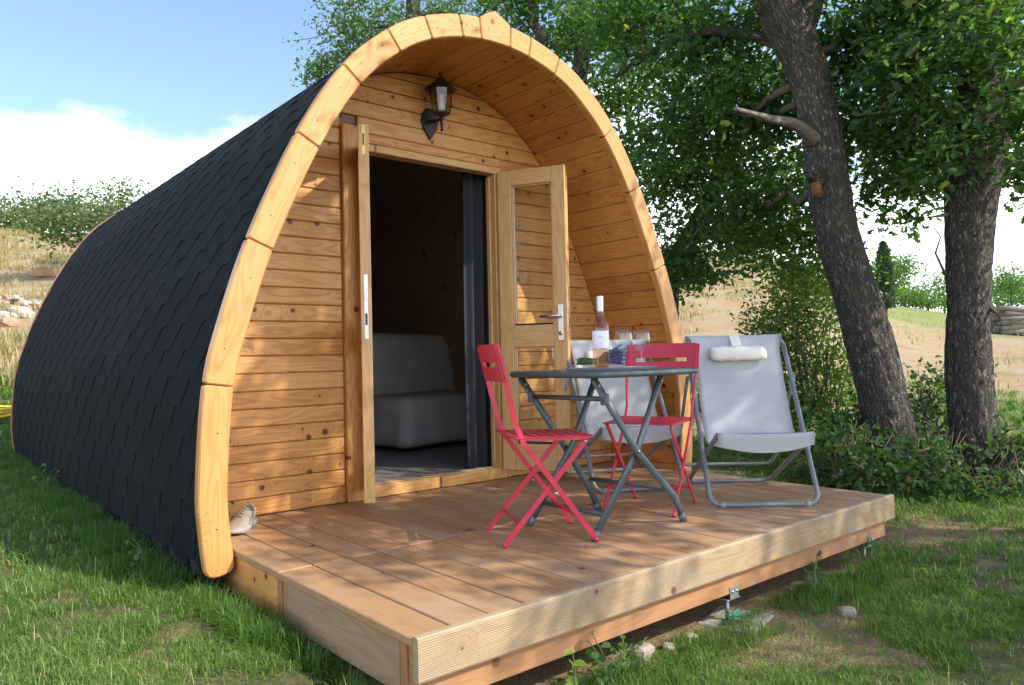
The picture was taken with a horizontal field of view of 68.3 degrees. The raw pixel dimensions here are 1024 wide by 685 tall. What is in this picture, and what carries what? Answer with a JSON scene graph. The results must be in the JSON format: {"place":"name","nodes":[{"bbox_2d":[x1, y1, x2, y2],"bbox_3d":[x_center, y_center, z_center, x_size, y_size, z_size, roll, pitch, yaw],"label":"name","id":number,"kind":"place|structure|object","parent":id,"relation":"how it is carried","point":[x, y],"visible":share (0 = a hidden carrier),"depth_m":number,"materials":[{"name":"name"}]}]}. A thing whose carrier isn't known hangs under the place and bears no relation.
{"place":"outdoors","nodes":[
{"label":"outdoors","id":0,"kind":"place"},
{"bbox_2d":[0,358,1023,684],"bbox_3d":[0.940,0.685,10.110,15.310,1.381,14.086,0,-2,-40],"label":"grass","id":1,"kind":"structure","parent":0,"point":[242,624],"depth_m":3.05,"materials":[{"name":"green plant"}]},
{"bbox_2d":[0,231,1023,684],"bbox_3d":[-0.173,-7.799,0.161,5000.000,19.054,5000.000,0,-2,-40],"label":"ground","id":2,"kind":"structure","parent":0,"point":[928,347],"depth_m":3.44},
{"bbox_2d":[0,405,10,417],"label":"garden hose","id":3,"kind":"object","parent":2,"relation":"on","point":[5,409],"visible":0.2,"depth_m":9.11,"materials":[{"name":"yellow"}]},
{"bbox_2d":[0,311,17,318],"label":"boulder","id":4,"kind":"object","parent":2,"relation":"on","point":[4,314],"visible":0.53,"depth_m":16.87,"materials":[{"name":"white stone"}]},
{"bbox_2d":[0,317,19,326],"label":"boulder","id":5,"kind":"object","parent":2,"relation":"on","point":[8,321],"visible":0.69,"depth_m":15.89,"materials":[{"name":"beige stone"}]},
{"bbox_2d":[6,306,35,317],"bbox_3d":[-11.408,-0.672,17.509,0.482,0.311,0.494,-1,-1,9],"label":"boulder","id":6,"kind":"object","parent":2,"relation":"on","point":[23,311],"visible":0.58,"depth_m":17.36,"materials":[{"name":"white stone"}]},
{"bbox_2d":[0,294,42,309],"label":"rock pile","id":7,"kind":"object","parent":2,"relation":"on","point":[7,299],"visible":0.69,"depth_m":18.99,"materials":[{"name":"beige stone"}]},
{"bbox_2d":[0,184,55,230],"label":"hill bush","id":8,"kind":"object","parent":2,"relation":"on","point":[3,208],"visible":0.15,"depth_m":47.37,"materials":[{"name":"green plant"}]},
{"bbox_2d":[0,180,77,230],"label":"hill bush","id":9,"kind":"object","parent":2,"relation":"on","point":[4,218],"visible":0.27,"depth_m":46.36,"materials":[{"name":"green plant"}]},
{"bbox_2d":[32,267,54,276],"bbox_3d":[-16.757,-2.487,26.995,0.626,0.409,0.598,-2,-1,27],"label":"boulder","id":10,"kind":"object","parent":2,"relation":"on","point":[45,272],"visible":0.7,"depth_m":26.77,"materials":[{"name":"red stone"}]},
{"bbox_2d":[31,463,60,489],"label":"weed","id":11,"kind":"object","parent":2,"relation":"on","point":[46,485],"visible":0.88,"depth_m":5.54,"materials":[{"name":"green plant"}]},
{"bbox_2d":[6,181,87,232],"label":"hill bush","id":12,"kind":"object","parent":2,"relation":"on","point":[52,203],"visible":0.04,"depth_m":49.47,"materials":[{"name":"green plant"}]},
{"bbox_2d":[0,175,139,262],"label":"hill bush","id":13,"kind":"object","parent":2,"relation":"on","point":[52,217],"visible":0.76,"depth_m":25.38,"materials":[{"name":"green plant"}]},
{"bbox_2d":[61,170,154,235],"bbox_3d":[-15.336,-4.433,29.212,3.648,4.176,3.831,0,-2,-40],"label":"hill bush","id":14,"kind":"object","parent":2,"relation":"on","point":[125,193],"visible":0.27,"depth_m":28.81,"materials":[{"name":"green plant"}]},
{"bbox_2d":[125,538,147,570],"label":"weed","id":15,"kind":"object","parent":2,"relation":"on","point":[136,557],"visible":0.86,"depth_m":3.40,"materials":[{"name":"green plant"}]},
{"bbox_2d":[10,11,691,600],"bbox_3d":[-1.904,-0.271,6.385,3.307,2.961,5.798,0,-2,-40],"label":"camping pod","id":16,"kind":"object","parent":2,"relation":"on","point":[194,363],"visible":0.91,"depth_m":4.51,"materials":[{"name":"brown wood"}]},
{"bbox_2d":[357,124,374,503],"bbox_3d":[-0.789,-0.147,4.085,0.270,1.943,0.428,0,-2,-40],"label":"door leaf","id":17,"kind":"structure","parent":16,"relation":"in","point":[362,129],"depth_m":3.86,"materials":[{"name":"brown wood"}]},
{"bbox_2d":[372,333,466,448],"bbox_3d":[-0.682,0.381,6.727,0.944,0.945,1.553,-2,-2,41],"label":"sofa","id":18,"kind":"object","parent":16,"relation":"in","point":[419,400],"visible":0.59,"depth_m":6.38,"materials":[{"name":"fabric"}]},
{"bbox_2d":[421,72,457,140],"bbox_3d":[-0.436,-1.438,4.562,0.178,0.383,0.238,0,-2,-40],"label":"wall lantern","id":19,"kind":"object","parent":16,"relation":"attached to","point":[440,86],"depth_m":4.55,"materials":[{"name":"black metal"}]},
{"bbox_2d":[462,172,491,468],"bbox_3d":[-0.119,-0.206,5.140,0.540,2.080,0.047,0,-2,-40],"label":"curtain","id":20,"kind":"object","parent":16,"relation":"hanging from","point":[476,334],"visible":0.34,"depth_m":5.04,"materials":[{"name":"fabric"}]},
{"bbox_2d":[497,164,573,471],"bbox_3d":[0.144,-0.151,4.872,0.480,1.943,0.185,-2,-1,22],"label":"door leaf","id":21,"kind":"structure","parent":16,"relation":"in","point":[556,335],"depth_m":4.84,"materials":[{"name":"brown wood"}]},
{"bbox_2d":[282,0,478,87],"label":"holm oak","id":22,"kind":"object","parent":2,"relation":"on","point":[413,8],"visible":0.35,"depth_m":11.80,"materials":[{"name":"green plant"}]},
{"bbox_2d":[0,226,1023,414],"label":"dry grass","id":23,"kind":"structure","parent":2,"relation":"on","point":[4,348],"depth_m":22.14,"materials":[{"name":"beige plant"}]},
{"bbox_2d":[423,0,726,212],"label":"oak tree","id":24,"kind":"object","parent":2,"relation":"on","point":[529,11],"visible":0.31,"depth_m":9.20,"materials":[{"name":"green plant"}]},
{"bbox_2d":[564,648,587,684],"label":"weed","id":25,"kind":"object","parent":2,"relation":"on","point":[574,680],"visible":1,"depth_m":2.40,"materials":[{"name":"green plant"}]},
{"bbox_2d":[585,630,635,684],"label":"weed","id":26,"kind":"object","parent":2,"relation":"on","point":[601,659],"visible":0.98,"depth_m":2.52,"materials":[{"name":"green plant"}]},
{"bbox_2d":[600,635,648,679],"bbox_3d":[0.382,1.093,2.594,0.112,0.183,0.158,0,-2,-40],"label":"weed","id":27,"kind":"object","parent":2,"relation":"on","point":[624,647],"visible":0.84,"depth_m":2.61,"materials":[{"name":"green plant"}]},
{"bbox_2d":[631,642,654,659],"bbox_3d":[0.490,1.157,2.825,0.068,0.051,0.096,-2,-1,36],"label":"pebble","id":28,"kind":"object","parent":2,"relation":"on","point":[646,647],"visible":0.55,"depth_m":2.80,"materials":[{"name":"stone"}]},
{"bbox_2d":[661,642,674,652],"bbox_3d":[0.594,1.162,2.873,0.048,0.035,0.060,-1,-1,-4],"label":"pebble","id":29,"kind":"object","parent":2,"relation":"on","point":[669,645],"visible":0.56,"depth_m":2.85,"materials":[{"name":"stone"}]},
{"bbox_2d":[685,632,697,640],"bbox_3d":[0.701,1.161,2.963,0.060,0.036,0.054,-1,-1,-3],"label":"pebble","id":30,"kind":"object","parent":2,"relation":"on","point":[691,634],"visible":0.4,"depth_m":2.95,"materials":[{"name":"stone"}]},
{"bbox_2d":[689,379,700,411],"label":"bush","id":31,"kind":"object","parent":2,"relation":"on","point":[698,398],"visible":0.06,"depth_m":10.55,"materials":[{"name":"green plant"}]},
{"bbox_2d":[697,605,773,634],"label":"concrete slab","id":32,"kind":"structure","parent":2,"relation":"on","point":[710,618],"depth_m":3.18,"materials":[{"name":"grey concrete"}]},
{"bbox_2d":[214,462,894,684],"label":"timber deck","id":33,"kind":"structure","parent":32,"relation":"on","point":[441,586],"depth_m":3.01,"materials":[{"name":"brown wood"}]},
{"bbox_2d":[229,501,257,533],"bbox_3d":[-1.285,0.830,3.585,0.121,0.114,0.298,-1,-1,-2],"label":"shoe","id":34,"kind":"object","parent":33,"relation":"on","point":[244,520],"visible":0.91,"depth_m":3.55,"materials":[{"name":"beige fabric"}]},
{"bbox_2d":[477,344,598,547],"bbox_3d":[0.099,0.428,3.336,0.448,0.845,0.424,-1,-1,-13],"label":"folding chair","id":35,"kind":"object","parent":33,"relation":"on","point":[489,353],"visible":1,"depth_m":3.21,"materials":[{"name":"red paint"}]},
{"bbox_2d":[510,367,698,540],"bbox_3d":[0.438,0.491,3.520,0.702,0.730,0.614,0,-2,-40],"label":"folding table","id":36,"kind":"object","parent":33,"relation":"on","point":[603,399],"visible":0.94,"depth_m":3.43,"materials":[{"name":"paint"}]},
{"bbox_2d":[566,366,656,370],"bbox_3d":[0.454,0.117,3.420,0.280,0.012,0.380,-2,-2,42],"label":"tray","id":37,"kind":"object","parent":36,"relation":"on","point":[611,368],"visible":0.98,"depth_m":3.32,"materials":[{"name":"grey metal"}]},
{"bbox_2d":[592,296,609,367],"bbox_3d":[0.388,-0.045,3.303,0.076,0.319,0.075,0,-2,-40],"label":"wine bottle","id":38,"kind":"object","parent":37,"relation":"on","point":[600,339],"visible":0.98,"depth_m":3.27,"materials":[{"name":"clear glass"}]},
{"bbox_2d":[576,344,627,367],"bbox_3d":[0.417,0.062,3.524,0.236,0.109,0.175,-1,-1,0],"label":"lavender bunch","id":39,"kind":"object","parent":37,"relation":"on","point":[615,355],"visible":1,"depth_m":3.49,"materials":[{"name":"purple"}]},
{"bbox_2d":[553,339,683,493],"bbox_3d":[0.645,0.425,4.760,0.614,0.895,0.904,-1,-1,-13],"label":"lounge chair","id":40,"kind":"object","parent":33,"relation":"on","point":[640,390],"visible":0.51,"depth_m":4.72,"materials":[{"name":"fabric"}]},
{"bbox_2d":[602,343,699,517],"bbox_3d":[0.724,0.427,3.926,0.424,0.845,0.448,-2,-1,30],"label":"folding chair","id":41,"kind":"object","parent":33,"relation":"on","point":[690,351],"visible":0.82,"depth_m":4.01,"materials":[{"name":"red paint"}]},
{"bbox_2d":[721,609,744,620],"bbox_3d":[0.921,1.125,3.131,0.109,0.023,0.070,0,-2,-40],"label":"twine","id":42,"kind":"object","parent":33,"relation":"attached to","point":[735,613],"visible":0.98,"depth_m":3.11,"materials":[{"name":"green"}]},
{"bbox_2d":[677,334,819,507],"bbox_3d":[1.293,0.400,4.249,0.614,0.895,0.905,-1,-1,2],"label":"lounge chair","id":43,"kind":"object","parent":33,"relation":"on","point":[744,396],"visible":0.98,"depth_m":4.22,"materials":[{"name":"fabric"}]},
{"bbox_2d":[610,18,893,318],"bbox_3d":[2.867,-2.095,9.276,3.674,3.967,2.672,0,-2,-40],"label":"oak tree","id":44,"kind":"object","parent":2,"relation":"on","point":[681,254],"visible":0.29,"depth_m":8.65,"materials":[{"name":"green plant"}]},
{"bbox_2d":[717,241,793,271],"bbox_3d":[9.833,-3.520,30.076,2.919,2.070,3.262,-1,-1,0],"label":"slope bush","id":45,"kind":"object","parent":2,"relation":"on","point":[757,260],"visible":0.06,"depth_m":30.27,"materials":[{"name":"green plant"}]},
{"bbox_2d":[543,0,1004,479],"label":"oak tree","id":46,"kind":"object","parent":2,"relation":"on","point":[788,34],"visible":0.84,"depth_m":7.05,"materials":[{"name":"green plant"}]},
{"bbox_2d":[798,550,821,590],"bbox_3d":[1.398,1.076,3.496,0.130,0.204,0.082,-1,-1,-12],"label":"weed","id":47,"kind":"object","parent":2,"relation":"on","point":[815,569],"visible":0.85,"depth_m":3.51,"materials":[{"name":"green plant"}]},
{"bbox_2d":[709,232,926,455],"bbox_3d":[3.144,0.029,7.972,1.932,2.432,1.913,0,-2,-40],"label":"shrub","id":48,"kind":"object","parent":2,"relation":"on","point":[795,322],"visible":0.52,"depth_m":7.67,"materials":[{"name":"green plant"}]},
{"bbox_2d":[737,384,930,503],"bbox_3d":[2.761,0.872,6.316,1.747,1.008,1.711,0,-2,-40],"label":"bramble","id":49,"kind":"object","parent":2,"relation":"on","point":[849,468],"visible":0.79,"depth_m":5.87,"materials":[{"name":"green plant"}]},
{"bbox_2d":[837,606,856,616],"bbox_3d":[1.442,1.159,3.247,0.072,0.040,0.066,-1,-1,2],"label":"pebble","id":50,"kind":"object","parent":2,"relation":"on","point":[850,610],"visible":0.97,"depth_m":3.23,"materials":[{"name":"stone"}]},
{"bbox_2d":[843,539,883,566],"bbox_3d":[1.799,1.077,3.876,0.252,0.214,0.179,0,-2,-40],"label":"weed","id":51,"kind":"object","parent":2,"relation":"on","point":[873,549],"visible":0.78,"depth_m":3.88,"materials":[{"name":"green plant"}]},
{"bbox_2d":[873,240,896,312],"bbox_3d":[19.720,-3.425,40.073,1.260,4.126,1.208,0,-2,-40],"label":"cypress tree","id":52,"kind":"object","parent":2,"relation":"on","point":[883,251],"visible":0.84,"depth_m":39.83,"materials":[{"name":"green plant"}]},
{"bbox_2d":[757,0,1023,478],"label":"oak tree","id":53,"kind":"object","parent":2,"relation":"on","point":[974,129],"visible":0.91,"depth_m":6.21,"materials":[{"name":"green plant"}]},
{"bbox_2d":[870,244,934,307],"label":"round tree","id":54,"kind":"object","parent":2,"relation":"on","point":[906,266],"visible":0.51,"depth_m":51.42,"materials":[{"name":"green plant"}]},
{"bbox_2d":[896,277,946,309],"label":"hedge bush","id":55,"kind":"object","parent":2,"relation":"on","point":[904,300],"visible":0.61,"depth_m":57.32,"materials":[{"name":"green plant"}]},
{"bbox_2d":[896,282,946,311],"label":"hedge bush","id":56,"kind":"object","parent":2,"relation":"on","point":[942,302],"visible":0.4,"depth_m":59.39,"materials":[{"name":"green plant"}]},
{"bbox_2d":[910,258,945,312],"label":"hedge bush","id":57,"kind":"object","parent":2,"relation":"on","point":[935,283],"visible":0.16,"depth_m":61.71,"materials":[{"name":"green plant"}]},
{"bbox_2d":[866,355,1016,505],"bbox_3d":[3.415,0.714,6.270,1.177,1.299,2.373,-2,-1,31],"label":"bramble","id":58,"kind":"object","parent":2,"relation":"on","point":[939,476],"visible":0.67,"depth_m":5.93,"materials":[{"name":"green plant"}]},
{"bbox_2d":[921,401,1023,504],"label":"bramble","id":59,"kind":"object","parent":2,"relation":"on","point":[1007,474],"visible":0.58,"depth_m":5.94,"materials":[{"name":"green plant"}]},
{"bbox_2d":[991,305,1023,334],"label":"woodpile","id":60,"kind":"object","parent":2,"relation":"on","point":[1009,320],"visible":0.77,"depth_m":26.19,"materials":[{"name":"grey wood"}]},
{"bbox_2d":[992,254,1023,305],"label":"young tree","id":61,"kind":"object","parent":2,"relation":"on","point":[1012,281],"visible":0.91,"depth_m":45.89,"materials":[{"name":"green plant"}]},
{"bbox_2d":[992,270,1023,307],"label":"hedge bush","id":62,"kind":"object","parent":2,"relation":"on","point":[1015,301],"visible":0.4,"depth_m":50.16,"materials":[{"name":"green plant"}]},
{"bbox_2d":[992,266,1023,305],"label":"hedge bush","id":63,"kind":"object","parent":2,"relation":"on","point":[1001,281],"visible":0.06,"depth_m":54.28,"materials":[{"name":"green plant"}]},
{"bbox_2d":[0,0,1023,312],"label":"sky","id":64,"kind":"structure","parent":0,"point":[146,89],"materials":[{"name":"blue"}]}
]}

